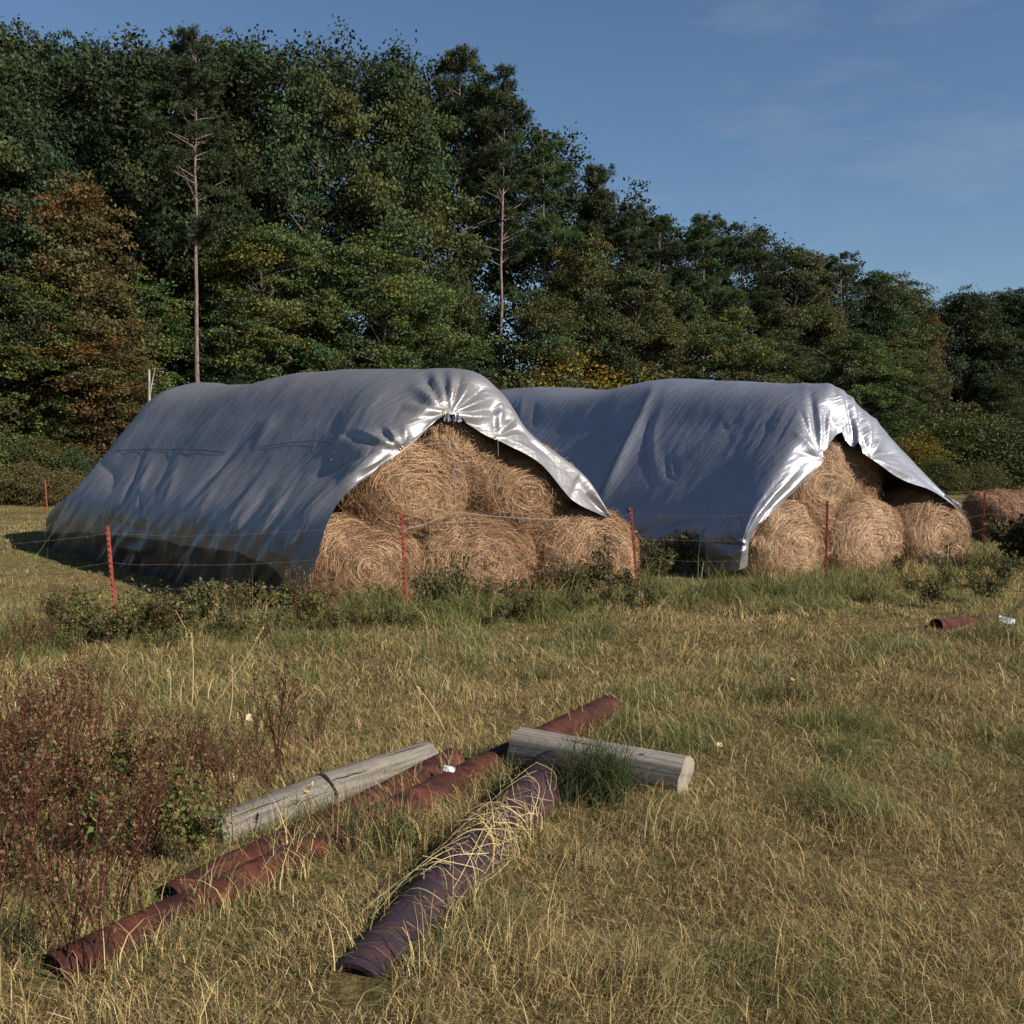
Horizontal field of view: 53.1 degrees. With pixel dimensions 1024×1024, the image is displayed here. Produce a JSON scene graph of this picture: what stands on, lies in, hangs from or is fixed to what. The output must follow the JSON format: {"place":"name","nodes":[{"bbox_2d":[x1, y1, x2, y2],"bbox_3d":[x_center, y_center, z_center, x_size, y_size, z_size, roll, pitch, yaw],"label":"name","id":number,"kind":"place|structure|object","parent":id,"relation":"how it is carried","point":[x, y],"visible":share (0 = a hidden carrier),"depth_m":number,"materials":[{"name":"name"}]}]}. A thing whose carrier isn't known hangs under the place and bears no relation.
{"place":"outdoors","nodes":[
{"label":"outdoors","id":0,"kind":"place"},
{"bbox_2d":[0,486,1023,1023],"bbox_3d":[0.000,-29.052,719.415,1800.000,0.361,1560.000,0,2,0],"label":"ground","id":1,"kind":"structure","parent":0,"point":[346,992],"depth_m":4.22,"materials":[{"name":"green plant"}]},
{"bbox_2d":[0,737,56,947],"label":"weed","id":2,"kind":"object","parent":1,"relation":"on","point":[27,828],"visible":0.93,"depth_m":3.49,"materials":[{"name":"brown plant"}]},
{"bbox_2d":[0,684,64,885],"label":"weed","id":3,"kind":"object","parent":1,"relation":"on","point":[12,780],"visible":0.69,"depth_m":4.09,"materials":[{"name":"brown plant"}]},
{"bbox_2d":[0,458,66,505],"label":"shrub","id":4,"kind":"object","parent":1,"relation":"on","point":[26,474],"visible":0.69,"depth_m":37.89,"materials":[{"name":"green plant"}]},
{"bbox_2d":[1,430,77,502],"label":"shrub","id":5,"kind":"object","parent":1,"relation":"on","point":[44,454],"visible":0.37,"depth_m":39.94,"materials":[{"name":"green plant"}]},
{"bbox_2d":[0,646,88,787],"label":"weed","id":6,"kind":"object","parent":1,"relation":"on","point":[45,700],"visible":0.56,"depth_m":5.29,"materials":[{"name":"brown plant"}]},
{"bbox_2d":[0,696,97,837],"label":"weed","id":7,"kind":"object","parent":1,"relation":"on","point":[14,736],"visible":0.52,"depth_m":4.54,"materials":[{"name":"brown plant"}]},
{"bbox_2d":[22,466,86,506],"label":"shrub","id":8,"kind":"object","parent":1,"relation":"on","point":[69,481],"visible":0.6,"depth_m":36.39,"materials":[{"name":"green plant"}]},
{"bbox_2d":[4,443,104,504],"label":"shrub","id":9,"kind":"object","parent":1,"relation":"on","point":[82,461],"visible":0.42,"depth_m":39.41,"materials":[{"name":"green plant"}]},
{"bbox_2d":[0,263,119,454],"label":"broadleaf tree","id":10,"kind":"object","parent":1,"relation":"on","point":[49,292],"visible":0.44,"depth_m":44.33,"materials":[{"name":"green plant"}]},
{"bbox_2d":[1,747,120,888],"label":"weed","id":11,"kind":"object","parent":1,"relation":"on","point":[80,797],"visible":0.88,"depth_m":3.98,"materials":[{"name":"brown plant"}]},
{"bbox_2d":[0,56,127,440],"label":"broadleaf tree","id":12,"kind":"object","parent":1,"relation":"on","point":[12,147],"visible":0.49,"depth_m":45.59,"materials":[{"name":"green plant"}]},
{"bbox_2d":[28,692,109,844],"bbox_3d":[-1.920,1.131,4.431,0.354,0.664,0.350,-1,3,-13],"label":"weed","id":13,"kind":"object","parent":1,"relation":"on","point":[63,773],"visible":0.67,"depth_m":4.43,"materials":[{"name":"brown plant"}]},
{"bbox_2d":[0,801,138,980],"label":"weed","id":14,"kind":"object","parent":1,"relation":"on","point":[73,864],"visible":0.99,"depth_m":3.30,"materials":[{"name":"brown plant"}]},
{"bbox_2d":[0,14,140,493],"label":"broadleaf tree","id":15,"kind":"object","parent":1,"relation":"on","point":[28,71],"visible":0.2,"depth_m":49.35,"materials":[{"name":"green plant"}]},
{"bbox_2d":[0,168,169,459],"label":"broadleaf tree","id":16,"kind":"object","parent":1,"relation":"on","point":[90,225],"visible":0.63,"depth_m":45.74,"materials":[{"name":"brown plant"}]},
{"bbox_2d":[57,636,120,748],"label":"weed","id":17,"kind":"object","parent":1,"relation":"on","point":[83,674],"visible":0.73,"depth_m":5.96,"materials":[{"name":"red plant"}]},
{"bbox_2d":[16,328,170,475],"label":"broadleaf tree","id":18,"kind":"object","parent":1,"relation":"on","point":[109,370],"visible":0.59,"depth_m":44.62,"materials":[{"name":"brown plant"}]},
{"bbox_2d":[54,668,140,796],"bbox_3d":[-2.043,1.113,5.107,0.305,0.654,0.396,1,3,20],"label":"weed","id":19,"kind":"object","parent":1,"relation":"on","point":[99,724],"visible":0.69,"depth_m":5.05,"materials":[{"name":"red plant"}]},
{"bbox_2d":[53,759,146,868],"bbox_3d":[-1.675,1.258,4.236,0.412,0.450,0.320,1,3,25],"label":"weed","id":20,"kind":"object","parent":1,"relation":"on","point":[90,821],"visible":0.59,"depth_m":4.19,"materials":[{"name":"green plant"}]},
{"bbox_2d":[0,26,203,448],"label":"broadleaf tree","id":21,"kind":"object","parent":1,"relation":"on","point":[50,46],"visible":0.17,"depth_m":53.23,"materials":[{"name":"green plant"}]},
{"bbox_2d":[88,595,138,644],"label":"weed","id":22,"kind":"object","parent":1,"relation":"on","point":[120,618],"visible":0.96,"depth_m":9.52,"materials":[{"name":"green plant"}]},
{"bbox_2d":[88,719,165,796],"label":"weed","id":23,"kind":"object","parent":1,"relation":"on","point":[114,753],"visible":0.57,"depth_m":5.06,"materials":[{"name":"green plant"}]},
{"bbox_2d":[86,758,181,923],"bbox_3d":[-1.363,1.202,3.715,0.336,0.571,0.331,-1,3,-17],"label":"weed","id":24,"kind":"object","parent":1,"relation":"on","point":[137,841],"visible":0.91,"depth_m":3.69,"materials":[{"name":"brown plant"}]},
{"bbox_2d":[94,705,187,816],"bbox_3d":[-1.715,1.148,4.745,0.425,0.577,0.226,-1,3,-25],"label":"weed","id":25,"kind":"object","parent":1,"relation":"on","point":[118,772],"visible":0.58,"depth_m":4.73,"materials":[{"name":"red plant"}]},
{"bbox_2d":[75,273,212,453],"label":"broadleaf tree","id":26,"kind":"object","parent":1,"relation":"on","point":[168,344],"visible":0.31,"depth_m":49.07,"materials":[{"name":"green plant"}]},
{"bbox_2d":[124,702,179,865],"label":"weed","id":27,"kind":"object","parent":1,"relation":"on","point":[150,796],"visible":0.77,"depth_m":4.24,"materials":[{"name":"brown plant"}]},
{"bbox_2d":[59,43,257,408],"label":"broadleaf tree","id":28,"kind":"object","parent":1,"relation":"on","point":[149,148],"visible":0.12,"depth_m":55.87,"materials":[{"name":"green plant"}]},
{"bbox_2d":[128,702,200,806],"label":"weed","id":29,"kind":"object","parent":1,"relation":"on","point":[183,760],"visible":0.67,"depth_m":4.70,"materials":[{"name":"brown plant"}]},
{"bbox_2d":[129,745,216,845],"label":"weed","id":30,"kind":"object","parent":1,"relation":"on","point":[174,791],"visible":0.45,"depth_m":4.46,"materials":[{"name":"green plant"}]},
{"bbox_2d":[157,778,238,869],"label":"weed","id":31,"kind":"object","parent":1,"relation":"on","point":[187,819],"visible":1,"depth_m":4.20,"materials":[{"name":"green plant"}]},
{"bbox_2d":[137,23,264,382],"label":"pine tree","id":32,"kind":"object","parent":1,"relation":"on","point":[169,91],"visible":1,"depth_m":48.08,"materials":[{"name":"green plant"}]},
{"bbox_2d":[173,576,234,624],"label":"weed","id":33,"kind":"object","parent":1,"relation":"on","point":[208,599],"visible":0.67,"depth_m":10.10,"materials":[{"name":"green plant"}]},
{"bbox_2d":[170,309,263,386],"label":"broadleaf tree","id":34,"kind":"object","parent":1,"relation":"on","point":[212,372],"visible":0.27,"depth_m":50.18,"materials":[{"name":"green plant"}]},
{"bbox_2d":[185,726,254,851],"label":"weed","id":35,"kind":"object","parent":1,"relation":"on","point":[223,769],"visible":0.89,"depth_m":4.44,"materials":[{"name":"brown plant"}]},
{"bbox_2d":[108,24,332,382],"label":"broadleaf tree","id":36,"kind":"object","parent":1,"relation":"on","point":[253,53],"visible":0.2,"depth_m":56.97,"materials":[{"name":"green plant"}]},
{"bbox_2d":[199,775,333,845],"bbox_3d":[-1.128,1.407,4.766,0.186,0.184,0.673,2,6,37],"label":"wooden post","id":37,"kind":"object","parent":1,"relation":"on","point":[268,805],"visible":0.62,"depth_m":4.71,"materials":[{"name":"grey wood"}]},
{"bbox_2d":[175,219,361,383],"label":"broadleaf tree","id":38,"kind":"object","parent":1,"relation":"on","point":[268,322],"visible":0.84,"depth_m":50.95,"materials":[{"name":"green plant"}]},
{"bbox_2d":[241,630,309,771],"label":"weed","id":39,"kind":"object","parent":1,"relation":"on","point":[293,698],"visible":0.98,"depth_m":5.49,"materials":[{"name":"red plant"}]},
{"bbox_2d":[155,748,464,896],"bbox_3d":[-0.808,1.429,4.739,0.160,0.195,2.014,1,3,29],"label":"steel pipe","id":40,"kind":"object","parent":1,"relation":"on","point":[178,886],"visible":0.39,"depth_m":4.49,"materials":[{"name":"red metal"}]},
{"bbox_2d":[175,53,457,383],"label":"broadleaf tree","id":41,"kind":"object","parent":1,"relation":"on","point":[376,195],"visible":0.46,"depth_m":56.76,"materials":[{"name":"green plant"}]},
{"bbox_2d":[36,695,620,979],"bbox_3d":[-0.431,1.417,5.064,0.176,0.260,4.065,2,3,32],"label":"steel pipe","id":42,"kind":"object","parent":1,"relation":"on","point":[445,782],"visible":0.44,"depth_m":4.17,"materials":[{"name":"red metal"}]},
{"bbox_2d":[262,786,430,858],"bbox_3d":[-0.715,1.338,4.534,0.724,0.250,0.850,1,3,23],"label":"grass tuft","id":43,"kind":"object","parent":1,"relation":"on","point":[345,828],"visible":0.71,"depth_m":4.47,"materials":[{"name":"plant"}]},
{"bbox_2d":[268,507,429,610],"bbox_3d":[-2.086,0.637,12.732,2.134,1.686,1.855,-1,3,-30],"label":"hay bale","id":44,"kind":"object","parent":1,"relation":"on","point":[343,541],"visible":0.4,"depth_m":12.05},
{"bbox_2d":[317,742,437,805],"bbox_3d":[-0.689,1.357,5.308,0.186,0.185,0.780,2,3,37],"label":"wooden post","id":45,"kind":"object","parent":1,"relation":"on","point":[403,756],"visible":0.57,"depth_m":5.19,"materials":[{"name":"grey wood"}]},
{"bbox_2d":[299,777,471,860],"bbox_3d":[-0.502,1.331,4.577,0.903,0.265,0.706,1,3,15],"label":"grass tuft","id":46,"kind":"object","parent":1,"relation":"on","point":[391,827],"visible":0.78,"depth_m":4.51,"materials":[{"name":"green plant"}]},
{"bbox_2d":[272,229,512,371],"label":"broadleaf tree","id":47,"kind":"object","parent":1,"relation":"on","point":[354,258],"visible":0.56,"depth_m":54.09,"materials":[{"name":"green plant"}]},
{"bbox_2d":[294,61,493,369],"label":"broadleaf tree","id":48,"kind":"object","parent":1,"relation":"on","point":[423,133],"visible":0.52,"depth_m":60.99,"materials":[{"name":"green plant"}]},
{"bbox_2d":[372,308,463,368],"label":"broadleaf tree","id":49,"kind":"object","parent":1,"relation":"on","point":[428,333],"visible":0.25,"depth_m":56.71,"materials":[{"name":"green plant"}]},
{"bbox_2d":[328,750,574,978],"bbox_3d":[-0.115,1.460,4.425,0.244,0.347,2.442,1,3,19],"label":"steel pipe","id":50,"kind":"object","parent":1,"relation":"on","point":[370,965],"visible":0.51,"depth_m":3.91,"materials":[{"name":"black"}]},
{"bbox_2d":[363,759,556,917],"bbox_3d":[-0.067,1.347,4.549,0.388,0.225,1.998,1,3,19],"label":"straw","id":51,"kind":"object","parent":50,"relation":"on","point":[472,817],"visible":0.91,"depth_m":4.34,"materials":[{"name":"beige plant"}]},
{"bbox_2d":[425,284,512,389],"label":"broadleaf tree","id":52,"kind":"object","parent":1,"relation":"on","point":[477,329],"visible":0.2,"depth_m":62.71,"materials":[{"name":"green plant"}]},
{"bbox_2d":[420,42,520,327],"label":"pine tree","id":53,"kind":"object","parent":1,"relation":"on","point":[458,64],"visible":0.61,"depth_m":64.10,"materials":[{"name":"green plant"}]},
{"bbox_2d":[413,508,540,596],"bbox_3d":[-0.698,0.611,13.543,2.172,1.668,1.830,-1,3,-30],"label":"hay bale","id":54,"kind":"object","parent":1,"relation":"on","point":[466,541],"visible":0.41,"depth_m":12.89},
{"bbox_2d":[328,442,472,539],"bbox_3d":[-1.569,-0.315,13.033,2.016,1.457,1.817,-1,3,-30],"label":"hay bale","id":55,"kind":"object","parent":54,"relation":"on","point":[411,483],"visible":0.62,"depth_m":12.38},
{"bbox_2d":[413,387,511,481],"bbox_3d":[-0.953,-0.948,13.402,1.996,1.478,1.845,-1,3,-30],"label":"hay bale","id":56,"kind":"object","parent":55,"relation":"on","point":[475,451],"visible":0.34,"depth_m":12.71},
{"bbox_2d":[452,63,546,386],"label":"pine tree","id":57,"kind":"object","parent":1,"relation":"on","point":[499,154],"visible":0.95,"depth_m":63.56,"materials":[{"name":"green plant"}]},
{"bbox_2d":[1,492,1019,637],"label":"wire fence","id":58,"kind":"object","parent":1,"relation":"on","point":[628,509],"visible":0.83,"depth_m":11.63,"materials":[{"name":"metal"}]},
{"bbox_2d":[0,14,1023,447],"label":"woods","id":59,"kind":"object","parent":1,"relation":"on","point":[98,64],"visible":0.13,"depth_m":61.16,"materials":[{"name":"green plant"}]},
{"bbox_2d":[484,129,592,369],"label":"pine tree","id":60,"kind":"object","parent":1,"relation":"on","point":[560,236],"visible":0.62,"depth_m":66.46,"materials":[{"name":"green plant"}]},
{"bbox_2d":[487,642,603,686],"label":"grass tuft","id":61,"kind":"object","parent":1,"relation":"on","point":[542,673],"visible":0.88,"depth_m":7.79,"materials":[{"name":"green plant"}]},
{"bbox_2d":[498,286,594,388],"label":"broadleaf tree","id":62,"kind":"object","parent":1,"relation":"on","point":[539,349],"visible":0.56,"depth_m":62.77,"materials":[{"name":"green plant"}]},
{"bbox_2d":[495,349,600,389],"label":"shrub","id":63,"kind":"object","parent":1,"relation":"on","point":[545,379],"visible":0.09,"depth_m":61.41,"materials":[{"name":"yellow plant"}]},
{"bbox_2d":[529,500,645,589],"bbox_3d":[0.756,0.590,14.380,2.137,1.672,1.908,-1,3,-30],"label":"hay bale","id":64,"kind":"object","parent":1,"relation":"on","point":[578,531],"visible":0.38,"depth_m":13.63},
{"bbox_2d":[462,442,576,537],"bbox_3d":[-0.192,-0.297,13.889,2.182,1.574,1.853,-1,3,-30],"label":"hay bale","id":65,"kind":"object","parent":64,"relation":"on","point":[523,485],"visible":0.44,"depth_m":13.19},
{"bbox_2d":[45,368,610,606],"bbox_3d":[-3.564,-0.684,16.646,5.070,3.311,10.718,-2,3,-39],"label":"tarp","id":66,"kind":"object","parent":65,"relation":"on","point":[188,464],"visible":0.85,"depth_m":13.69,"materials":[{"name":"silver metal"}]},
{"bbox_2d":[530,226,648,384],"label":"broadleaf tree","id":67,"kind":"object","parent":1,"relation":"on","point":[591,308],"visible":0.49,"depth_m":65.59,"materials":[{"name":"green plant"}]},
{"bbox_2d":[482,706,698,832],"bbox_3d":[0.377,1.199,5.116,1.060,0.502,1.034,0,2,0],"label":"grass tuft","id":68,"kind":"object","parent":1,"relation":"on","point":[601,776],"visible":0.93,"depth_m":5.07,"materials":[{"name":"green plant"}]},
{"bbox_2d":[551,163,641,340],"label":"pine tree","id":69,"kind":"object","parent":1,"relation":"on","point":[600,204],"visible":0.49,"depth_m":72.45,"materials":[{"name":"green plant"}]},
{"bbox_2d":[507,727,693,794],"bbox_3d":[0.450,1.299,5.374,0.998,0.188,0.191,4,4,27],"label":"wooden post","id":70,"kind":"object","parent":1,"relation":"on","point":[680,767],"visible":0.64,"depth_m":5.26,"materials":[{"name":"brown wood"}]},
{"bbox_2d":[577,201,670,363],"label":"pine tree","id":71,"kind":"object","parent":1,"relation":"on","point":[630,221],"visible":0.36,"depth_m":72.30,"materials":[{"name":"green plant"}]},
{"bbox_2d":[570,264,693,386],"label":"broadleaf tree","id":72,"kind":"object","parent":1,"relation":"on","point":[634,277],"visible":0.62,"depth_m":66.40,"materials":[{"name":"green plant"}]},
{"bbox_2d":[624,214,699,363],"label":"pine tree","id":73,"kind":"object","parent":1,"relation":"on","point":[671,248],"visible":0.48,"depth_m":74.76,"materials":[{"name":"green plant"}]},
{"bbox_2d":[618,288,756,382],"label":"broadleaf tree","id":74,"kind":"object","parent":1,"relation":"on","point":[688,302],"visible":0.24,"depth_m":69.44,"materials":[{"name":"green plant"}]},
{"bbox_2d":[665,212,750,379],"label":"pine tree","id":75,"kind":"object","parent":1,"relation":"on","point":[695,246],"visible":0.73,"depth_m":75.75,"materials":[{"name":"green plant"}]},
{"bbox_2d":[658,305,803,383],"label":"broadleaf tree","id":76,"kind":"object","parent":1,"relation":"on","point":[764,354],"visible":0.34,"depth_m":70.17,"materials":[{"name":"green plant"}]},
{"bbox_2d":[707,221,785,380],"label":"pine tree","id":77,"kind":"object","parent":1,"relation":"on","point":[761,303],"visible":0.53,"depth_m":78.83,"materials":[{"name":"green plant"}]},
{"bbox_2d":[728,498,833,577],"bbox_3d":[3.877,0.491,15.712,2.148,1.748,1.883,-1,3,-30],"label":"hay bale","id":78,"kind":"object","parent":1,"relation":"on","point":[787,524],"visible":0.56,"depth_m":14.94},
{"bbox_2d":[725,664,852,706],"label":"grass tuft","id":79,"kind":"object","parent":1,"relation":"on","point":[772,686],"visible":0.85,"depth_m":7.35,"materials":[{"name":"green plant"}]},
{"bbox_2d":[714,327,864,398],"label":"broadleaf tree","id":80,"kind":"object","parent":1,"relation":"on","point":[805,369],"visible":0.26,"depth_m":74.40,"materials":[{"name":"green plant"}]},
{"bbox_2d":[736,244,855,385],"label":"broadleaf tree","id":81,"kind":"object","parent":1,"relation":"on","point":[801,260],"visible":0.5,"depth_m":82.16,"materials":[{"name":"green plant"}]},
{"bbox_2d":[808,250,873,388],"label":"pine tree","id":82,"kind":"object","parent":1,"relation":"on","point":[829,282],"visible":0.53,"depth_m":85.27,"materials":[{"name":"green plant"}]},
{"bbox_2d":[820,495,908,569],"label":"hay bale","id":83,"kind":"object","parent":1,"relation":"on","point":[876,515],"visible":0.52,"depth_m":15.81},
{"bbox_2d":[786,444,858,526],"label":"hay bale","id":84,"kind":"object","parent":83,"relation":"on","point":[823,483],"visible":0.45,"depth_m":15.42},
{"bbox_2d":[827,432,888,507],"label":"hay bale","id":85,"kind":"object","parent":83,"relation":"on","point":[865,470],"visible":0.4,"depth_m":16.05},
{"bbox_2d":[802,327,927,439],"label":"broadleaf tree","id":86,"kind":"object","parent":1,"relation":"on","point":[855,348],"visible":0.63,"depth_m":77.57,"materials":[{"name":"green plant"}]},
{"bbox_2d":[834,269,942,435],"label":"broadleaf tree","id":87,"kind":"object","parent":1,"relation":"on","point":[881,294],"visible":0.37,"depth_m":86.06,"materials":[{"name":"green plant"}]},
{"bbox_2d":[863,270,962,465],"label":"broadleaf tree","id":88,"kind":"object","parent":1,"relation":"on","point":[921,292],"visible":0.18,"depth_m":87.80,"materials":[{"name":"green plant"}]},
{"bbox_2d":[848,347,986,439],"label":"broadleaf tree","id":89,"kind":"object","parent":1,"relation":"on","point":[923,383],"visible":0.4,"depth_m":79.83,"materials":[{"name":"green plant"}]},
{"bbox_2d":[878,484,974,564],"bbox_3d":[6.640,0.356,17.334,2.282,1.749,1.840,-1,3,-30],"label":"hay bale","id":90,"kind":"object","parent":1,"relation":"on","point":[921,515],"visible":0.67,"depth_m":16.67},
{"bbox_2d":[499,378,971,573],"bbox_3d":[2.111,-0.967,20.351,5.228,3.380,12.042,-2,3,-35],"label":"tarp","id":91,"kind":"object","parent":90,"relation":"on","point":[676,453],"visible":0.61,"depth_m":16.34,"materials":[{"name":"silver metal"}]},
{"bbox_2d":[901,301,953,435],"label":"broadleaf tree","id":92,"kind":"object","parent":1,"relation":"on","point":[933,361],"visible":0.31,"depth_m":87.39,"materials":[{"name":"green plant"}]},
{"bbox_2d":[895,428,965,481],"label":"shrub","id":93,"kind":"object","parent":1,"relation":"on","point":[918,450],"visible":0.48,"depth_m":60.41,"materials":[{"name":"yellow plant"}]},
{"bbox_2d":[913,453,980,494],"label":"shrub","id":94,"kind":"object","parent":1,"relation":"on","point":[940,469],"visible":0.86,"depth_m":52.01,"materials":[{"name":"green plant"}]},
{"bbox_2d":[910,397,1021,490],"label":"shrub","id":95,"kind":"object","parent":1,"relation":"on","point":[967,428],"visible":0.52,"depth_m":61.72,"materials":[{"name":"green plant"}]},
{"bbox_2d":[928,284,1023,456],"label":"broadleaf tree","id":96,"kind":"object","parent":1,"relation":"on","point":[967,305],"visible":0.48,"depth_m":93.83,"materials":[{"name":"green plant"}]},
{"bbox_2d":[929,410,1023,489],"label":"shrub","id":97,"kind":"object","parent":1,"relation":"on","point":[1006,454],"visible":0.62,"depth_m":60.99,"materials":[{"name":"green plant"}]},
{"bbox_2d":[945,460,1020,493],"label":"shrub","id":98,"kind":"object","parent":1,"relation":"on","point":[983,472],"visible":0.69,"depth_m":53.41,"materials":[{"name":"green plant"}]},
{"bbox_2d":[951,287,1023,422],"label":"broadleaf tree","id":99,"kind":"object","parent":1,"relation":"on","point":[1009,300],"visible":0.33,"depth_m":95.60,"materials":[{"name":"green plant"}]},
{"bbox_2d":[959,486,1023,542],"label":"hay bale","id":100,"kind":"object","parent":1,"relation":"on","point":[999,502],"visible":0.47,"depth_m":20.02},
{"bbox_2d":[963,368,1023,478],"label":"broadleaf tree","id":101,"kind":"object","parent":1,"relation":"on","point":[994,404],"visible":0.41,"depth_m":83.93,"materials":[{"name":"green plant"}]},
{"bbox_2d":[980,512,1023,569],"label":"bush","id":102,"kind":"object","parent":1,"relation":"on","point":[1012,539],"visible":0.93,"depth_m":15.82,"materials":[{"name":"green plant"}]},
{"bbox_2d":[0,0,1023,410],"label":"sky","id":103,"kind":"structure","parent":0,"point":[891,132],"materials":[{"name":"blue"}]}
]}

